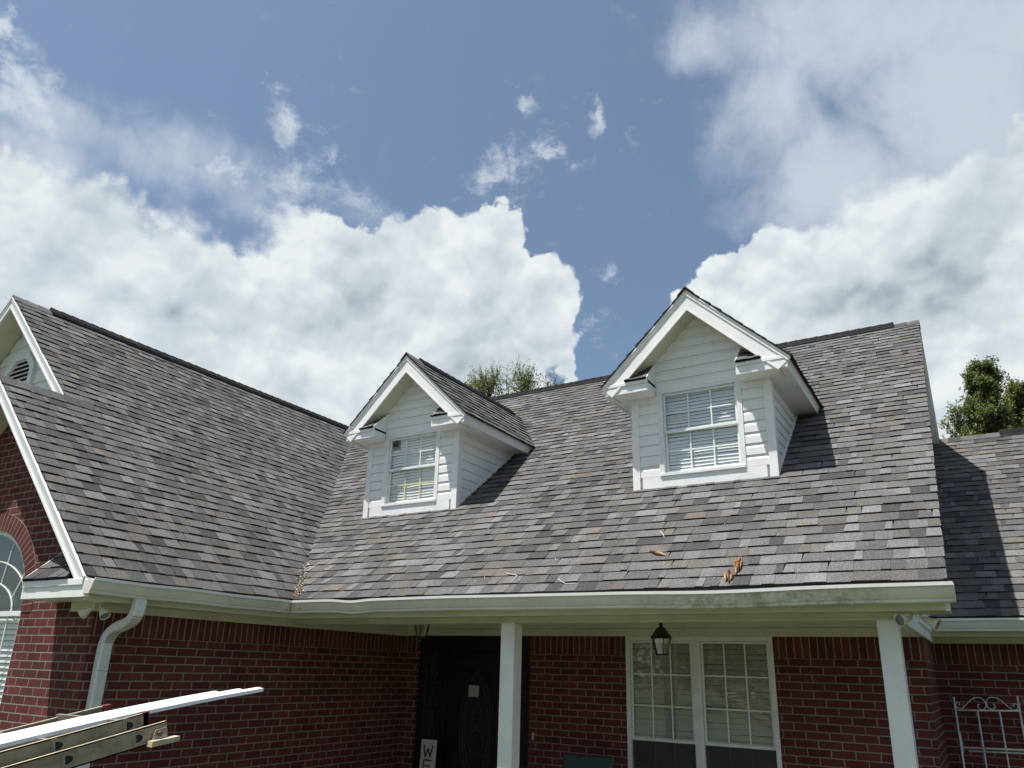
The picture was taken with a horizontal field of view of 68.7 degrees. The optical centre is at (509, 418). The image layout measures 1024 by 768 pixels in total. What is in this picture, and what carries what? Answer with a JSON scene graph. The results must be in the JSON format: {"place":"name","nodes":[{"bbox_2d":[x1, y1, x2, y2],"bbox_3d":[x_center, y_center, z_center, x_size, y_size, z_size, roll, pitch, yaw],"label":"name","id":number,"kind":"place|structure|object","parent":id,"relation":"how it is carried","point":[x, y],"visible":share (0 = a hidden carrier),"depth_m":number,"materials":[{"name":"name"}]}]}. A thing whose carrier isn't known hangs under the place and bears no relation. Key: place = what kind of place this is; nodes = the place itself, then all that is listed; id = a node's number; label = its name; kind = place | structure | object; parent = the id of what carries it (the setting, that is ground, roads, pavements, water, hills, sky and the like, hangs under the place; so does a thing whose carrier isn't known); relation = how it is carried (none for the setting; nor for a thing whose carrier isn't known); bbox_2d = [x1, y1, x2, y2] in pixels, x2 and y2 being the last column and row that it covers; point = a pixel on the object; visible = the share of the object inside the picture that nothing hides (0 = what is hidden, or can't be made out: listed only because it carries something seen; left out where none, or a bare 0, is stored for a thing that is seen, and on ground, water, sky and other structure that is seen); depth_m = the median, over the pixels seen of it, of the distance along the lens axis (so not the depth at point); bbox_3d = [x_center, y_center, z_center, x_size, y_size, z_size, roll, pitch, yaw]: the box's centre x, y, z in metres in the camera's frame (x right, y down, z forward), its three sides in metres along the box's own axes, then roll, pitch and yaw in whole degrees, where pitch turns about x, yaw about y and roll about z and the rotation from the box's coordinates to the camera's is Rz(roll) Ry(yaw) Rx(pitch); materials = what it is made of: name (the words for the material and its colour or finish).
{"place":"outdoors","nodes":[
{"label":"outdoors","id":0,"kind":"place"},
{"bbox_2d":[463,377,486,395],"bbox_3d":[-1.509,4.010,24.014,2.770,11.710,2.166,-1,-19,9],"label":"young tree","id":1,"kind":"object","parent":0,"point":[472,386],"visible":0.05,"depth_m":25.63,"materials":[{"name":"green plant"}]},
{"bbox_2d":[467,358,512,396],"bbox_3d":[-0.970,3.521,22.764,2.706,11.876,2.674,-9,-21,30],"label":"young tree","id":2,"kind":"object","parent":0,"point":[482,384],"visible":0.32,"depth_m":24.12,"materials":[{"name":"green plant"}]},
{"bbox_2d":[0,286,1023,767],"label":"brick house","id":3,"kind":"structure","parent":0,"point":[180,518],"depth_m":7.58,"materials":[{"name":"brick"}]},
{"bbox_2d":[0,531,24,702],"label":"arched window","id":4,"kind":"structure","parent":3,"relation":"in","point":[12,573],"depth_m":7.26,"materials":[{"name":"clear glass"}]},
{"bbox_2d":[78,601,110,619],"bbox_3d":[-3.342,1.546,6.056,0.276,0.152,0.120,-2,-19,11],"label":"floodlight","id":5,"kind":"object","parent":3,"relation":"attached to","point":[104,613],"visible":0.96,"depth_m":6.03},
{"bbox_2d":[293,536,319,596],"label":"leaf litter","id":6,"kind":"object","parent":3,"relation":"on","point":[300,584],"visible":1,"depth_m":8.02,"materials":[{"name":"brown plant"}]},
{"bbox_2d":[414,624,429,637],"bbox_3d":[-0.964,2.255,8.255,0.184,0.305,0.200,-9,-21,30],"label":"hanging lantern","id":7,"kind":"object","parent":3,"relation":"hanging from","point":[421,631],"visible":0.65,"depth_m":8.22,"materials":[{"name":"brown metal"}]},
{"bbox_2d":[443,650,500,767],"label":"front door","id":8,"kind":"structure","parent":3,"relation":"in","point":[471,723],"depth_m":8.89,"materials":[{"name":"black wood"}]},
{"bbox_2d":[468,685,478,696],"bbox_3d":[-0.429,3.244,8.938,0.147,0.130,0.002,-9,-21,30],"label":"paper note","id":9,"kind":"object","parent":3,"relation":"attached to","point":[473,690],"visible":1,"depth_m":8.94,"materials":[{"name":"white paper"}]},
{"bbox_2d":[648,550,665,555],"bbox_3d":[1.230,1.114,6.227,0.043,0.071,0.208,14,-22,-33],"label":"bark piece","id":10,"kind":"object","parent":3,"relation":"on","point":[657,552],"visible":1,"depth_m":6.21,"materials":[{"name":"brown wood"}]},
{"bbox_2d":[650,623,671,655],"bbox_3d":[1.383,1.970,6.847,0.184,0.362,0.200,-9,-21,30],"label":"hanging lantern","id":11,"kind":"object","parent":3,"relation":"hanging from","point":[660,632],"visible":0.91,"depth_m":6.80,"materials":[{"name":"brown metal"}]},
{"bbox_2d":[625,636,699,767],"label":"window","id":12,"kind":"structure","parent":3,"relation":"in","point":[662,728],"depth_m":7.76,"materials":[{"name":"clear glass"}]},
{"bbox_2d":[724,569,732,583],"bbox_3d":[1.618,1.165,5.540,0.062,0.122,0.154,-9,-21,30],"label":"bark piece","id":13,"kind":"object","parent":3,"relation":"on","point":[728,575],"visible":1,"depth_m":5.52,"materials":[{"name":"brown wood"}]},
{"bbox_2d":[733,557,741,574],"bbox_3d":[1.717,1.105,5.652,0.065,0.171,0.221,-9,-21,30],"label":"bark piece","id":14,"kind":"object","parent":3,"relation":"on","point":[737,564],"visible":1,"depth_m":5.62,"materials":[{"name":"brown wood"}]},
{"bbox_2d":[696,636,781,767],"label":"window","id":15,"kind":"structure","parent":3,"relation":"in","point":[738,708],"depth_m":7.38,"materials":[{"name":"clear glass"}]},
{"bbox_2d":[893,611,941,631],"bbox_3d":[2.620,1.291,4.802,0.228,0.136,0.202,10,-20,-24],"label":"floodlight","id":16,"kind":"object","parent":3,"relation":"attached to","point":[901,620],"visible":0.95,"depth_m":4.80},
{"bbox_2d":[0,0,1023,438],"label":"sky","id":17,"kind":"structure","parent":0,"point":[290,201],"materials":[{"name":"blue"}]},
{"bbox_2d":[495,353,544,394],"bbox_3d":[0.185,3.596,23.052,3.782,11.977,2.079,13,-21,-30],"label":"young tree","id":18,"kind":"object","parent":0,"point":[525,381],"visible":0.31,"depth_m":24.77,"materials":[{"name":"green plant"}]},
{"bbox_2d":[535,371,567,388],"bbox_3d":[1.349,3.975,23.962,1.775,11.899,1.778,13,-21,-30],"label":"young tree","id":19,"kind":"object","parent":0,"point":[544,383],"visible":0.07,"depth_m":25.52,"materials":[{"name":"green plant"}]},
{"bbox_2d":[564,754,613,767],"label":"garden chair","id":20,"kind":"object","parent":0,"point":[578,761],"visible":1,"depth_m":7.48,"materials":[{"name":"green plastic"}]},
{"bbox_2d":[937,399,970,438],"bbox_3d":[12.179,3.923,19.140,1.377,9.533,1.328,-9,-21,30],"label":"young tree","id":21,"kind":"object","parent":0,"point":[959,421],"visible":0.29,"depth_m":20.50,"materials":[{"name":"green plant"}]},
{"bbox_2d":[952,696,1023,767],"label":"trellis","id":22,"kind":"object","parent":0,"point":[983,748],"visible":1,"depth_m":7.26,"materials":[{"name":"black metal"}]},
{"bbox_2d":[957,355,1020,435],"bbox_3d":[12.282,3.194,18.144,1.762,10.291,1.955,-9,-21,30],"label":"broadleaf tree","id":23,"kind":"object","parent":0,"point":[982,404],"visible":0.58,"depth_m":19.26,"materials":[{"name":"green plant"}]},
{"bbox_2d":[1001,376,1023,427],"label":"broadleaf tree","id":24,"kind":"object","parent":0,"point":[1015,393],"visible":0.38,"depth_m":20.67,"materials":[{"name":"green plant"}]},
{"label":"porch floor","id":25,"kind":"structure","parent":0,"visible":0},
{"bbox_2d":[419,739,436,767],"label":"welcome sign","id":26,"kind":"object","parent":25,"relation":"on","point":[428,753],"visible":1,"depth_m":8.73,"materials":[{"name":"white paint"}]},
{"label":"driveway","id":27,"kind":"structure","parent":0,"visible":0},
{"bbox_2d":[0,704,179,767],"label":"extension ladder","id":28,"kind":"object","parent":27,"relation":"on","point":[84,746],"visible":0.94,"depth_m":3.21,"materials":[{"name":"metal"}]},
{"bbox_2d":[0,691,217,736],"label":"trim board","id":29,"kind":"object","parent":28,"relation":"attached to","point":[59,722],"depth_m":3.56,"materials":[{"name":"white wood"}]},
{"bbox_2d":[0,689,242,739],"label":"trim board","id":30,"kind":"object","parent":28,"relation":"on","point":[72,722],"depth_m":3.51,"materials":[{"name":"white wood"}]},
{"bbox_2d":[0,687,262,748],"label":"trim board","id":31,"kind":"object","parent":28,"relation":"attached to","point":[4,743],"depth_m":3.46,"materials":[{"name":"white wood"}]}
]}

